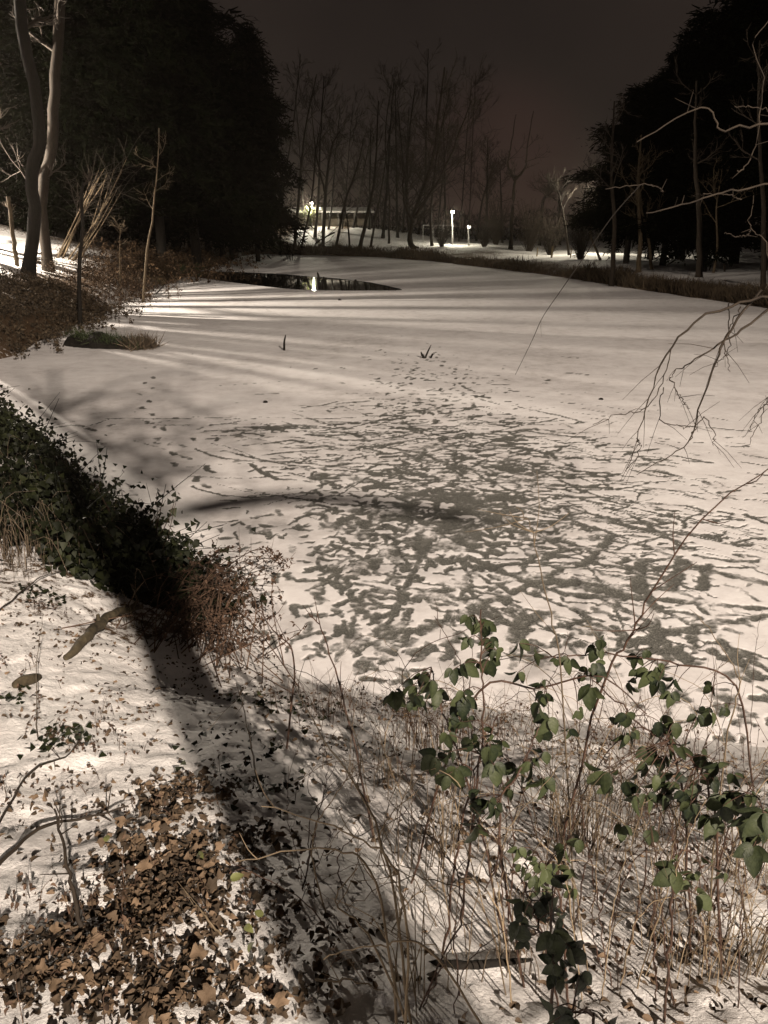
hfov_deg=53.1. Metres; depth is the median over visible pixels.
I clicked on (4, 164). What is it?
conifer
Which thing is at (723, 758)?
bare shoot
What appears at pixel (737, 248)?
conifer
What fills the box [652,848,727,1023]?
bramble
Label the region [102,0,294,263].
conifer
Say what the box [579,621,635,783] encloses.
thin stem
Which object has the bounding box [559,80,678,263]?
conifer
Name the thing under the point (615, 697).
arching stem
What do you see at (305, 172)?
bare tree
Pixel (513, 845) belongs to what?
thin stem
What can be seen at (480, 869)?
arching stem
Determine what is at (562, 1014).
bramble
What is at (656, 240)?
conifer
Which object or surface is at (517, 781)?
thin stem
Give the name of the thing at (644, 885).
thin stem
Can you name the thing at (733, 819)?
arching stem
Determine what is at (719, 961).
grass clump
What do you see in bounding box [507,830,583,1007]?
bramble
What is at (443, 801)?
arching stem
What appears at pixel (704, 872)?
thin stem
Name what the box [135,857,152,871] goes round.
fallen leaf
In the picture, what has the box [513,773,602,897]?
thin stem
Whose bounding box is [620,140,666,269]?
bank tree
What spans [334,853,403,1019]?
bare shoot
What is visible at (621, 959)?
thicket undergrowth
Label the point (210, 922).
twig
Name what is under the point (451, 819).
grass clump
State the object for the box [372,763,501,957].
arching stem
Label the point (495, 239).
bare bush
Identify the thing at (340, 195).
bare tree
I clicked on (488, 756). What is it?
bramble
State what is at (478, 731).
arching stem
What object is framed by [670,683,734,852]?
thin stem
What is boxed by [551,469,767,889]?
bare shoot
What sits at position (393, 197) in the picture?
bare tree
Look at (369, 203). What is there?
bare tree
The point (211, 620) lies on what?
dead bush
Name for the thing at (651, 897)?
thin stem
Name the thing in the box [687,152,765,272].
bank tree
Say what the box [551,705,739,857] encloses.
grass clump
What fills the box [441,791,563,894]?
thin stem
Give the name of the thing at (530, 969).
grass clump
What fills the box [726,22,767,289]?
bank tree
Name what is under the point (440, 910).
arching stem
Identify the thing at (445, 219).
bare tree
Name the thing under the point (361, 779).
bare shoot
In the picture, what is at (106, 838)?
fallen leaf
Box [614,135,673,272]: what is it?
bank tree
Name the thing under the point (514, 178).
bare tree
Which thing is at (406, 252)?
shore grass
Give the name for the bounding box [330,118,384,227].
bare tree
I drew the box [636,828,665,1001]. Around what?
thin stem
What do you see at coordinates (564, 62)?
sky
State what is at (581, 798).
thin stem
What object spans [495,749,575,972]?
thin stem
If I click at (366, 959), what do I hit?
leaf crumbs
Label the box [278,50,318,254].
bare tree
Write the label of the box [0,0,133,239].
conifer
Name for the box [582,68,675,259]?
conifer
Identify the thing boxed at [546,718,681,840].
arching stem
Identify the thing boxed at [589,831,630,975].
thin stem
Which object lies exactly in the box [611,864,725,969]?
arching stem
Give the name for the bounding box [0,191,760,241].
thicket
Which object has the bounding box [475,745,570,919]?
arching stem
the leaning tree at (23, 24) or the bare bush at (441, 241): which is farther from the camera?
the bare bush at (441, 241)
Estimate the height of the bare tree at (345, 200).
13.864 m
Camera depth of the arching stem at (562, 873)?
2.10 m
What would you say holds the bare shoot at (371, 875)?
on the ground at (78, 676)
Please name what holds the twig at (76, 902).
on the ground at (78, 676)
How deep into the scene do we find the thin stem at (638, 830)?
2.49 m
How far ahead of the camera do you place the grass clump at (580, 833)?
3.16 m
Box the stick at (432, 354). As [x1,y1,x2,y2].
[421,345,434,357]
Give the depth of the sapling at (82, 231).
25.66 m
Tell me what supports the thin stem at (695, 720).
on the ground at (78, 676)
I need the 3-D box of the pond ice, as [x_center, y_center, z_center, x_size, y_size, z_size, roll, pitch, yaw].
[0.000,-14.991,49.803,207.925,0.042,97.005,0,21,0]
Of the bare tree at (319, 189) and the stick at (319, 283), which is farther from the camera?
the bare tree at (319, 189)
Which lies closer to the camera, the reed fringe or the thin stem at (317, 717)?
the thin stem at (317, 717)
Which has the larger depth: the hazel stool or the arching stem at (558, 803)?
the hazel stool
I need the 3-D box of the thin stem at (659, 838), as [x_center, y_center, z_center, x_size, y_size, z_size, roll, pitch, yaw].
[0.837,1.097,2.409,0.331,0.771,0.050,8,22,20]
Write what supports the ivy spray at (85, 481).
on the ground at (78, 676)
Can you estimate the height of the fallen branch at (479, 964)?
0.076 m
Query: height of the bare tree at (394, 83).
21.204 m
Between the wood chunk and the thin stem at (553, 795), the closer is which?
the thin stem at (553, 795)
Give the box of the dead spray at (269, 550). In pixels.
[169,540,287,596]
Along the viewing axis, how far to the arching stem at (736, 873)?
2.48 m
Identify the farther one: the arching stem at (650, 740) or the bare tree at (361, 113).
the bare tree at (361, 113)
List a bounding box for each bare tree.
[271,64,303,236]
[276,92,302,230]
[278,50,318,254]
[283,80,328,224]
[287,69,331,253]
[289,63,350,236]
[298,91,346,249]
[299,82,341,244]
[299,118,380,247]
[317,88,362,229]
[329,85,373,228]
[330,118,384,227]
[333,188,363,245]
[343,92,394,246]
[346,107,386,229]
[355,119,408,246]
[361,77,429,237]
[362,58,426,237]
[378,65,407,243]
[383,97,442,232]
[388,78,426,243]
[392,40,457,234]
[410,117,470,235]
[411,79,472,245]
[428,98,477,237]
[429,60,496,241]
[445,52,503,241]
[471,123,507,234]
[471,153,502,240]
[481,150,517,242]
[497,111,549,249]
[526,172,569,245]
[539,167,575,254]
[541,175,576,244]
[573,189,601,259]
[576,151,603,211]
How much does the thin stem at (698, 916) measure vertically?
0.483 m
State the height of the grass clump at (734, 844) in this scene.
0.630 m
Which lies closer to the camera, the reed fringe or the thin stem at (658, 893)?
the thin stem at (658, 893)
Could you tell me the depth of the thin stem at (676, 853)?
2.52 m
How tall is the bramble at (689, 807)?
0.859 m
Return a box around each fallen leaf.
[83,927,104,948]
[103,835,109,841]
[114,816,128,827]
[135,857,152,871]
[190,942,206,961]
[197,851,203,859]
[197,982,215,1004]
[230,872,243,881]
[244,923,253,932]
[247,942,253,952]
[254,910,263,916]
[269,991,289,1007]
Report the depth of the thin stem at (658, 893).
2.08 m
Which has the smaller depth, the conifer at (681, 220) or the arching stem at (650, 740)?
the arching stem at (650, 740)
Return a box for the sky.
[0,0,759,227]
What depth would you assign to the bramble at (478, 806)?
2.07 m
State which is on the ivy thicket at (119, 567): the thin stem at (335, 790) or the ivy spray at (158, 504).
the ivy spray at (158, 504)
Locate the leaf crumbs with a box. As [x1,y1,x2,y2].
[0,605,767,1023]
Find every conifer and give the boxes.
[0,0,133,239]
[0,0,200,246]
[0,7,138,243]
[0,109,177,241]
[0,151,41,226]
[19,2,271,252]
[22,214,218,251]
[63,0,259,261]
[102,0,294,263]
[103,212,190,252]
[122,0,287,258]
[187,59,282,255]
[226,16,313,261]
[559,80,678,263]
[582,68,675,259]
[604,0,760,259]
[606,26,709,265]
[607,0,767,271]
[631,19,760,256]
[641,0,767,270]
[701,0,767,263]
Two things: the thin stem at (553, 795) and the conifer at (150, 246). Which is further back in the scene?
the conifer at (150, 246)
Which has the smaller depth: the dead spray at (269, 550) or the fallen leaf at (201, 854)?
the fallen leaf at (201, 854)
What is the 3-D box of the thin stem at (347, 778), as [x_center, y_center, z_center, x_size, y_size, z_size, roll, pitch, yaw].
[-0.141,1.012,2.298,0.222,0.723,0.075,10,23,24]
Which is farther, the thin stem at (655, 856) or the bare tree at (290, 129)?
the bare tree at (290, 129)
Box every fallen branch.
[25,289,83,313]
[429,958,532,969]
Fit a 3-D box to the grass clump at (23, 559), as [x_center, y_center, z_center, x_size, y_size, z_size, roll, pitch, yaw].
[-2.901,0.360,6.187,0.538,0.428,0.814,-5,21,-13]
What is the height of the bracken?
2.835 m
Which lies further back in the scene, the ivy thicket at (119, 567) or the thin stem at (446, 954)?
the ivy thicket at (119, 567)
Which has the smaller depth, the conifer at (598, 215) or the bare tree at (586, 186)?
the conifer at (598, 215)
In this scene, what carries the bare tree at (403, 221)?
on the ground at (78, 676)
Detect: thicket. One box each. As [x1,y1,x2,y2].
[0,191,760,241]
[0,385,277,624]
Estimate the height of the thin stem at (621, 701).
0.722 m
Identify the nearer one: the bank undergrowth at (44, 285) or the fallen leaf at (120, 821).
the fallen leaf at (120, 821)
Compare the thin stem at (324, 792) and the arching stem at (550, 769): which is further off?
the arching stem at (550, 769)
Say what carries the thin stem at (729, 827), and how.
on the ground at (78, 676)
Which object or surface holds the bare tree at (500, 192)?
on the ground at (78, 676)
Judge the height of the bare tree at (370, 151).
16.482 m
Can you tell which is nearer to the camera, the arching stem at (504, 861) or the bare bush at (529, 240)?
the arching stem at (504, 861)
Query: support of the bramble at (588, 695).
on the ground at (78, 676)
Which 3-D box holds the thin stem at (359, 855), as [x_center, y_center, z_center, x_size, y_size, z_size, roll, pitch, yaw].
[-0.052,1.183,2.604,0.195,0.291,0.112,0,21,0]
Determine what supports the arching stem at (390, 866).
on the ground at (78, 676)
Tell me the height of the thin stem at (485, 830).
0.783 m
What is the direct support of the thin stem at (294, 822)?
on the ground at (78, 676)
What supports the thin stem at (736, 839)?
on the ground at (78, 676)
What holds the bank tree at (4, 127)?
on the ground at (78, 676)
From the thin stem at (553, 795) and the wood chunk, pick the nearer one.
the thin stem at (553, 795)
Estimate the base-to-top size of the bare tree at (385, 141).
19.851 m
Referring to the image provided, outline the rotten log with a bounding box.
[63,600,143,659]
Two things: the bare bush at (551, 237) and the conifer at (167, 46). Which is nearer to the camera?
the conifer at (167, 46)
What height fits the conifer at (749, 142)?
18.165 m
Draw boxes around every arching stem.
[207,664,376,849]
[288,760,453,954]
[306,850,436,926]
[330,809,399,915]
[331,635,430,831]
[341,670,440,826]
[346,874,505,995]
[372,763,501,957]
[376,678,502,858]
[376,864,448,989]
[401,788,556,862]
[426,872,512,1008]
[435,705,536,833]
[443,820,512,916]
[447,655,593,837]
[450,827,582,999]
[451,688,600,852]
[462,697,606,876]
[464,802,580,987]
[465,828,583,949]
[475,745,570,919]
[477,718,533,853]
[503,671,654,851]
[508,716,556,836]
[512,861,587,970]
[523,858,607,916]
[542,794,642,950]
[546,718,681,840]
[554,738,627,816]
[560,719,642,818]
[561,739,715,840]
[564,773,657,918]
[580,754,752,919]
[581,910,673,997]
[583,695,736,828]
[590,823,754,963]
[591,752,672,912]
[602,701,663,838]
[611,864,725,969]
[619,878,718,996]
[620,672,735,859]
[657,760,759,924]
[722,759,767,834]
[724,777,767,942]
[727,872,766,942]
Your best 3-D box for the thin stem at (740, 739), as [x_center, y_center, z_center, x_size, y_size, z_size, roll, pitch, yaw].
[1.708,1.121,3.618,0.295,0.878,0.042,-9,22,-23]
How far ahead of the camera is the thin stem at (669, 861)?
2.32 m
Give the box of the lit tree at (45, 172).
[0,0,70,272]
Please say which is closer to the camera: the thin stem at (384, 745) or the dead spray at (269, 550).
the thin stem at (384, 745)
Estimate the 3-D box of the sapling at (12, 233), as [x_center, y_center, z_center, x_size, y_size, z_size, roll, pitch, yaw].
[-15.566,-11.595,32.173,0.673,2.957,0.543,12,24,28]
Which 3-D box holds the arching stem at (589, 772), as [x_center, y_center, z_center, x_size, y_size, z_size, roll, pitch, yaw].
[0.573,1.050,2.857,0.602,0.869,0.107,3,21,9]
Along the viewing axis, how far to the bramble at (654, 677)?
2.42 m
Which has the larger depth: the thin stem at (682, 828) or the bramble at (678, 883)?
the thin stem at (682, 828)
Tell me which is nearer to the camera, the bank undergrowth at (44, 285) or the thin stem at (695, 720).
the thin stem at (695, 720)
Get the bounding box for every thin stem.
[230,862,337,956]
[276,741,311,897]
[277,656,328,770]
[303,763,335,887]
[305,755,371,912]
[306,741,407,862]
[307,739,391,818]
[314,817,343,891]
[337,801,417,904]
[343,819,392,892]
[370,665,420,798]
[373,661,416,799]
[376,778,430,910]
[377,679,459,765]
[391,867,449,932]
[400,806,478,1010]
[402,616,498,774]
[423,906,481,1006]
[427,823,462,995]
[430,744,444,891]
[434,599,471,788]
[435,715,490,929]
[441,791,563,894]
[442,686,458,869]
[453,776,506,872]
[453,899,566,1013]
[457,807,558,1005]
[468,647,487,787]
[472,725,538,843]
[482,734,514,922]
[484,753,545,891]
[493,783,507,941]
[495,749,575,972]
[503,664,536,850]
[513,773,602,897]
[514,638,568,817]
[518,761,618,978]
[532,884,569,1005]
[533,781,671,937]
[546,691,642,922]
[552,744,567,852]
[563,703,602,864]
[567,676,666,756]
[570,675,609,858]
[572,818,607,932]
[577,745,600,910]
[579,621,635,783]
[584,659,607,760]
[588,719,692,944]
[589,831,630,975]
[598,755,714,917]
[598,771,629,848]
[598,833,650,986]
[601,798,652,996]
[610,748,705,936]
[610,807,705,931]
[618,774,653,949]
[620,657,667,772]
[631,761,679,937]
[634,753,701,950]
[635,798,673,1005]
[635,801,699,916]
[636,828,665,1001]
[636,835,685,934]
[637,798,706,988]
[638,819,682,986]
[639,755,688,923]
[640,691,683,840]
[660,672,702,750]
[662,770,744,945]
[667,663,716,860]
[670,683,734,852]
[672,726,716,858]
[694,660,725,783]
[697,773,767,870]
[697,839,767,936]
[698,849,721,977]
[702,716,767,950]
[708,643,732,860]
[714,883,749,983]
[721,838,740,922]
[736,677,747,790]
[737,847,767,1007]
[750,612,761,759]
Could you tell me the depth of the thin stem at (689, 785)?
2.84 m
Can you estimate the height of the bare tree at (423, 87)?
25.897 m
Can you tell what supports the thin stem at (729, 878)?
on the ground at (78, 676)
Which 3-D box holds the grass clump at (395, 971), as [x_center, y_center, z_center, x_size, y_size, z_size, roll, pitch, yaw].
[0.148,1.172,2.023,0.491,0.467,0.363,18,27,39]
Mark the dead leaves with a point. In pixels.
(340, 1005)
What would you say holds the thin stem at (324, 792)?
on the ground at (78, 676)
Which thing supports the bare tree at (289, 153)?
on the ground at (78, 676)
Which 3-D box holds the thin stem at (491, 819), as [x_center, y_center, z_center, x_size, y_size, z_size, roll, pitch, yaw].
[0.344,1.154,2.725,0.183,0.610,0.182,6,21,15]
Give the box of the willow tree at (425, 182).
[377,47,499,248]
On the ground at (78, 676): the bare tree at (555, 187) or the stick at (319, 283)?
the bare tree at (555, 187)
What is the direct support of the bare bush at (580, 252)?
on the ground at (78, 676)
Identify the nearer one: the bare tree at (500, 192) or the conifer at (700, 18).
the conifer at (700, 18)
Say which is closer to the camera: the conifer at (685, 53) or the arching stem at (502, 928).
the arching stem at (502, 928)
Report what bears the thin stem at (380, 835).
on the ground at (78, 676)
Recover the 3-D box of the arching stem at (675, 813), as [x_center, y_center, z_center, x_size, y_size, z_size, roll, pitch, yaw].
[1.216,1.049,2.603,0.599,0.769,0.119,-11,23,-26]
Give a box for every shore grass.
[140,252,249,287]
[248,242,544,272]
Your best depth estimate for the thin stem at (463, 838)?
2.31 m
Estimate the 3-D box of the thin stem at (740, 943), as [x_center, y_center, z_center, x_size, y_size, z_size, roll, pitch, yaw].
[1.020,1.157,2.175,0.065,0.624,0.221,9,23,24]
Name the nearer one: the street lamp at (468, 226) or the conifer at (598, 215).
the conifer at (598, 215)
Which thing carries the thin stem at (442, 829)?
on the ground at (78, 676)
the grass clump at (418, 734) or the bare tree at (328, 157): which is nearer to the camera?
the grass clump at (418, 734)
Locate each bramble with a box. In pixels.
[383,667,505,936]
[410,660,646,883]
[418,714,524,956]
[444,609,503,918]
[459,727,555,987]
[476,635,757,877]
[504,863,586,1019]
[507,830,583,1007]
[539,971,617,1023]
[583,734,734,977]
[593,680,717,957]
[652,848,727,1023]
[697,772,767,877]
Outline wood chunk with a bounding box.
[12,673,41,687]
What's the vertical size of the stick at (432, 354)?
0.429 m
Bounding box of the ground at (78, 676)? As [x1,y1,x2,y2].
[0,224,767,1023]
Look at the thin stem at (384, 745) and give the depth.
3.34 m
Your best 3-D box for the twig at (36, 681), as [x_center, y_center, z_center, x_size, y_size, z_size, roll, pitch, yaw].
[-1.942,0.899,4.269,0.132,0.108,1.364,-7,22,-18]
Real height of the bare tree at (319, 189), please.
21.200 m
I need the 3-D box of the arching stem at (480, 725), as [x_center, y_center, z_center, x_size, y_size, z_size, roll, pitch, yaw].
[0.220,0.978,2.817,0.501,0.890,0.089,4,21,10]
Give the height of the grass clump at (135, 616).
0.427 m
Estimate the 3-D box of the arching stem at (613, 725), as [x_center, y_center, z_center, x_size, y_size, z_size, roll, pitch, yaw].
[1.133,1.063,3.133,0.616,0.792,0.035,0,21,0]
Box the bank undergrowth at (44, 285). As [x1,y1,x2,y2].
[0,263,145,359]
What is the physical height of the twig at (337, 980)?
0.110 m
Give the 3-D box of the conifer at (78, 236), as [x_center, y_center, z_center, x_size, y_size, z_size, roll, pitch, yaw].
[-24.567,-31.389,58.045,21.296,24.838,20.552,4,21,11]
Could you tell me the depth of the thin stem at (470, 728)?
3.32 m
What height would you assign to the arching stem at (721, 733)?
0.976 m
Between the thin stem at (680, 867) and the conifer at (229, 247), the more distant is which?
the conifer at (229, 247)
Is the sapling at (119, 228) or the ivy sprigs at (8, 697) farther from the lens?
the sapling at (119, 228)
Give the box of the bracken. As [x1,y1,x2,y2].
[16,238,213,310]
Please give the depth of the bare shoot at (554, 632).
2.21 m
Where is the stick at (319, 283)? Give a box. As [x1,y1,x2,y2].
[317,272,323,286]
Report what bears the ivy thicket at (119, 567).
on the ground at (78, 676)
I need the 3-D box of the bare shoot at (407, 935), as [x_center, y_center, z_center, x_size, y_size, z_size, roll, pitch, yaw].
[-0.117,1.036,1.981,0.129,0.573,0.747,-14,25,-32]
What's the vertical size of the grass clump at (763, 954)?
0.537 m
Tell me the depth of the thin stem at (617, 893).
2.07 m
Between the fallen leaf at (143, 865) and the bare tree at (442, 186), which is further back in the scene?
the bare tree at (442, 186)
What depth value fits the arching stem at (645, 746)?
3.12 m
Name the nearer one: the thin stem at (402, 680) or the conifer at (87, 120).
the thin stem at (402, 680)
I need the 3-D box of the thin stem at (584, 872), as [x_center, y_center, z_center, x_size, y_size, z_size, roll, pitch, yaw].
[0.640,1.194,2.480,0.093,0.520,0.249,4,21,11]
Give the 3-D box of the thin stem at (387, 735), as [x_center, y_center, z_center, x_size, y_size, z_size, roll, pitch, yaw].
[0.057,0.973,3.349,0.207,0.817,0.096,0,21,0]
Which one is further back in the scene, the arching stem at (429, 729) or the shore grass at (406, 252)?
the shore grass at (406, 252)
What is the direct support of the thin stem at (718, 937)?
on the ground at (78, 676)
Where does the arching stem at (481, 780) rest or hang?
on the ground at (78, 676)
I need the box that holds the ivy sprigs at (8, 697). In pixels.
[0,583,767,813]
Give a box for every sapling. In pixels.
[1,196,18,265]
[56,163,101,328]
[107,217,132,290]
[133,128,174,302]
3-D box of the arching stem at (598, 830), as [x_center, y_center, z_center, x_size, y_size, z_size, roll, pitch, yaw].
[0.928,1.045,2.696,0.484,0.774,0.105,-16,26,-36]
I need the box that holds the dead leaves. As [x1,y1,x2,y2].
[0,766,440,1023]
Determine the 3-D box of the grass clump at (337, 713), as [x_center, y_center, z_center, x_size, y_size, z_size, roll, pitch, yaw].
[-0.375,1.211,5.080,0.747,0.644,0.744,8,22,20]
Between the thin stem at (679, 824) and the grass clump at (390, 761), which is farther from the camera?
the grass clump at (390, 761)
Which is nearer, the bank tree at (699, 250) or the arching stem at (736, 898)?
the arching stem at (736, 898)
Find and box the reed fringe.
[528,259,767,307]
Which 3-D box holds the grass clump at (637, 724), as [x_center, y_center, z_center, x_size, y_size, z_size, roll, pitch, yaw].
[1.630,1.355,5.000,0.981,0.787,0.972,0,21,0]
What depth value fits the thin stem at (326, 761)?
3.18 m
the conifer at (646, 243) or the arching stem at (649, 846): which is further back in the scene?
the conifer at (646, 243)
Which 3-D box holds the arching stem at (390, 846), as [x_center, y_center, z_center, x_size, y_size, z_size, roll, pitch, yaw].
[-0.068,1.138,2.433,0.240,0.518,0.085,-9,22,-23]
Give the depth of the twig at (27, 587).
5.73 m
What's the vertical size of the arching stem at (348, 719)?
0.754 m
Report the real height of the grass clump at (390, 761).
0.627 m
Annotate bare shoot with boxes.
[235,833,397,1023]
[247,600,295,748]
[255,770,409,1023]
[296,661,412,1023]
[303,597,373,837]
[323,924,481,1023]
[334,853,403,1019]
[467,476,574,922]
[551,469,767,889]
[690,609,749,959]
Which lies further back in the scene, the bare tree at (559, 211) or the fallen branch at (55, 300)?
the bare tree at (559, 211)
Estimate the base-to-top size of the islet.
1.109 m
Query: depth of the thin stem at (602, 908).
2.27 m
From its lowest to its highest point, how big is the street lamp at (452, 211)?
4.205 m
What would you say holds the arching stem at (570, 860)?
on the ground at (78, 676)
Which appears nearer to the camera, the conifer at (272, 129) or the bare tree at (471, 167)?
the conifer at (272, 129)
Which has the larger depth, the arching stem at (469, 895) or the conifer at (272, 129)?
the conifer at (272, 129)
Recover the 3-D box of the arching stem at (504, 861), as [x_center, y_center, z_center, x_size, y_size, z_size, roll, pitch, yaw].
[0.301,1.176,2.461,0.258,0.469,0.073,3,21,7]
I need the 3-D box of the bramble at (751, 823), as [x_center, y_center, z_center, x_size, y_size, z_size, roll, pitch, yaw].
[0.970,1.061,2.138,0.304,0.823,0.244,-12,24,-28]
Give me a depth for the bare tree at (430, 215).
88.60 m
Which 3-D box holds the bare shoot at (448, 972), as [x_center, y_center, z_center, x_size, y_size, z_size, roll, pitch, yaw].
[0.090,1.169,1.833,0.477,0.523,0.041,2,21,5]
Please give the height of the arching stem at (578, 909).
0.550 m
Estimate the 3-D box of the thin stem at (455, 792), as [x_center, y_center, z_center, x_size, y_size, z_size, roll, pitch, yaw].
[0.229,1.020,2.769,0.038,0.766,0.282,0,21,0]
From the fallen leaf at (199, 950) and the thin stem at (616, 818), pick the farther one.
the thin stem at (616, 818)
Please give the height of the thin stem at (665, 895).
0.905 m
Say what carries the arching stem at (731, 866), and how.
on the ground at (78, 676)
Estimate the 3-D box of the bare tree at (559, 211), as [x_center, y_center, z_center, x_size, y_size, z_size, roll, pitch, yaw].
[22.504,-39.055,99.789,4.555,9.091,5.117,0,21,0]
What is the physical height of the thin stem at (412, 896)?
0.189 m
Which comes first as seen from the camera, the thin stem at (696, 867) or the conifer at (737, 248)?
the thin stem at (696, 867)
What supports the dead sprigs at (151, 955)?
on the ground at (78, 676)
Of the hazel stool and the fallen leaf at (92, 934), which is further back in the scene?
the hazel stool
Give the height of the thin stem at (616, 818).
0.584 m
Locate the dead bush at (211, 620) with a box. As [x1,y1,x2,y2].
[62,537,307,694]
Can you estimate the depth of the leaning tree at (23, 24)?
29.56 m
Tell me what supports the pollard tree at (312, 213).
on the ground at (78, 676)
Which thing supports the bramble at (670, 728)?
on the ground at (78, 676)
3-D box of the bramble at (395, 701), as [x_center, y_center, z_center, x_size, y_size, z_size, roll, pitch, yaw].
[0.196,0.907,2.417,0.402,0.953,0.294,0,21,0]
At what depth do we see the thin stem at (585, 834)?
2.63 m
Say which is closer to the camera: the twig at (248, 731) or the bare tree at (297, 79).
the twig at (248, 731)
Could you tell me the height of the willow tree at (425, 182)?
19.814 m
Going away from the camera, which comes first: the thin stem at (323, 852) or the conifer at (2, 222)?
the thin stem at (323, 852)
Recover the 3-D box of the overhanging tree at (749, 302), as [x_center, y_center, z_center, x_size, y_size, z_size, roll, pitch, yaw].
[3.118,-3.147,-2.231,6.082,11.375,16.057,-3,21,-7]
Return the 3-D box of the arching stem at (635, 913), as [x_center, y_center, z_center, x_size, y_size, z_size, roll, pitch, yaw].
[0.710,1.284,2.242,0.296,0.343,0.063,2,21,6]
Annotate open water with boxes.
[190,271,401,290]
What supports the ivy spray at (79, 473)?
on the ivy thicket at (119, 567)
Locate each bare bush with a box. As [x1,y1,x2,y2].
[427,215,452,246]
[469,216,498,246]
[479,186,516,244]
[506,194,558,251]
[535,213,572,254]
[563,218,597,258]
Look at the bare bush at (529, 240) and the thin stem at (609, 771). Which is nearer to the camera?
the thin stem at (609, 771)
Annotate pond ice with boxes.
[0,254,767,746]
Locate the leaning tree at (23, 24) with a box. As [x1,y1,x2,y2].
[14,0,63,275]
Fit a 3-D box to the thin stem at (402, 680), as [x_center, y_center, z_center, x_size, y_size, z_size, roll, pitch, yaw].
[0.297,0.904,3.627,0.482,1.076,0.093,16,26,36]
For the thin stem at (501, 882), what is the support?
on the ground at (78, 676)
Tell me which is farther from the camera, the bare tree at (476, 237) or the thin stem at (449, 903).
the bare tree at (476, 237)
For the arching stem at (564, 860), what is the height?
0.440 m
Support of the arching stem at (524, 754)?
on the ground at (78, 676)
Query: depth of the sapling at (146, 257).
34.51 m
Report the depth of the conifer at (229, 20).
63.48 m
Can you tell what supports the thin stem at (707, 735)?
on the ground at (78, 676)
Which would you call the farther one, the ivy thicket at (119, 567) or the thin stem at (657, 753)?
the ivy thicket at (119, 567)
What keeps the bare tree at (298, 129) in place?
on the ground at (78, 676)
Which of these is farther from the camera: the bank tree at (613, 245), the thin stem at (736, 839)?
the bank tree at (613, 245)
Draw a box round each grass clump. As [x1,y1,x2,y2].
[0,526,56,581]
[110,583,164,637]
[258,664,388,731]
[319,679,449,799]
[332,835,479,1016]
[345,708,494,888]
[372,655,479,760]
[427,679,544,755]
[452,884,575,1018]
[493,692,661,867]
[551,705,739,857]
[559,678,703,764]
[605,880,767,993]
[687,827,767,983]
[696,749,767,888]
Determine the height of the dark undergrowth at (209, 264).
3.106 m
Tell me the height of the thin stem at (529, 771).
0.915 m
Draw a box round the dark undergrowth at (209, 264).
[66,232,287,287]
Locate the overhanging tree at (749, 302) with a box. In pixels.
[515,21,767,480]
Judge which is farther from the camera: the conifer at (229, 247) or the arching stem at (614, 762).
the conifer at (229, 247)
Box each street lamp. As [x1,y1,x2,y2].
[451,210,453,244]
[467,225,470,245]
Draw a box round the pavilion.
[290,207,374,226]
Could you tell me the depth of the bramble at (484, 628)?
2.22 m
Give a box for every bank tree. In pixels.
[0,119,19,130]
[583,94,641,285]
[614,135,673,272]
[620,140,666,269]
[670,53,729,277]
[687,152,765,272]
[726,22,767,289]
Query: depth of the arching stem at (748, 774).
3.33 m
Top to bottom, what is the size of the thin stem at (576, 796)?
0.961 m
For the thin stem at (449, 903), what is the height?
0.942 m
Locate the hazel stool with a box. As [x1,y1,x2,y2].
[50,129,158,260]
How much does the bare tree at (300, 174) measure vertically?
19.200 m
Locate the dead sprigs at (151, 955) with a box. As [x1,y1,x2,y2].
[0,594,375,1023]
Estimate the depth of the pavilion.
123.44 m
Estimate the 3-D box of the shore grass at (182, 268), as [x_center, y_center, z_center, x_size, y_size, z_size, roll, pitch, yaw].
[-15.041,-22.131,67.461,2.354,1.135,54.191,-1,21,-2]
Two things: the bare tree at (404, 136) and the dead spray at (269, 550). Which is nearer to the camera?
the dead spray at (269, 550)
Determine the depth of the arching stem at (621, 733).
3.20 m
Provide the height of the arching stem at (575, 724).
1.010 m
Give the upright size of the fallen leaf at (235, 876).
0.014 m
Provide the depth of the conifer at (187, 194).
58.87 m
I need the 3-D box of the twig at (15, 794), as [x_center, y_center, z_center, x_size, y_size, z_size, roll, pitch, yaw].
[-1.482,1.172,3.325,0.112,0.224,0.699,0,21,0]
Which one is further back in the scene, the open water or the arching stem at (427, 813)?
the open water
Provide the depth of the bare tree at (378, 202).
87.80 m
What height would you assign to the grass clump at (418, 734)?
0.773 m
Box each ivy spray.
[23,440,126,507]
[59,476,129,532]
[66,470,180,566]
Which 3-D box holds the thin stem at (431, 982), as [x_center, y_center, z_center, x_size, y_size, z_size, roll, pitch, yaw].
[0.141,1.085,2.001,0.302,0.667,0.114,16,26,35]
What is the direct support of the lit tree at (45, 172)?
on the ground at (78, 676)
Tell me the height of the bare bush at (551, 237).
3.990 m
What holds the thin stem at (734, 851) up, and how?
on the ground at (78, 676)
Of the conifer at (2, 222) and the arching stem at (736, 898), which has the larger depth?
the conifer at (2, 222)
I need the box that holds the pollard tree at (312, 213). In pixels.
[299,197,319,225]
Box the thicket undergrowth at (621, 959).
[294,658,767,990]
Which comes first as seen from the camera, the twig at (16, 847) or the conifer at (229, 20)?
the twig at (16, 847)
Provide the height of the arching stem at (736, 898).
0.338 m
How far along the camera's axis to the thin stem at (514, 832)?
2.58 m
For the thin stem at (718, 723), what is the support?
on the ground at (78, 676)
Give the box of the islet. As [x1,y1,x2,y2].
[62,325,169,351]
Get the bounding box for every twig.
[0,568,61,609]
[0,740,81,822]
[0,784,127,864]
[27,616,48,736]
[40,801,83,927]
[167,881,221,935]
[219,684,261,789]
[315,949,383,990]
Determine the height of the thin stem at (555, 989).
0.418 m
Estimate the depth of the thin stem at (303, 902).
2.22 m
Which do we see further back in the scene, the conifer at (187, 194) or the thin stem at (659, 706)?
the conifer at (187, 194)

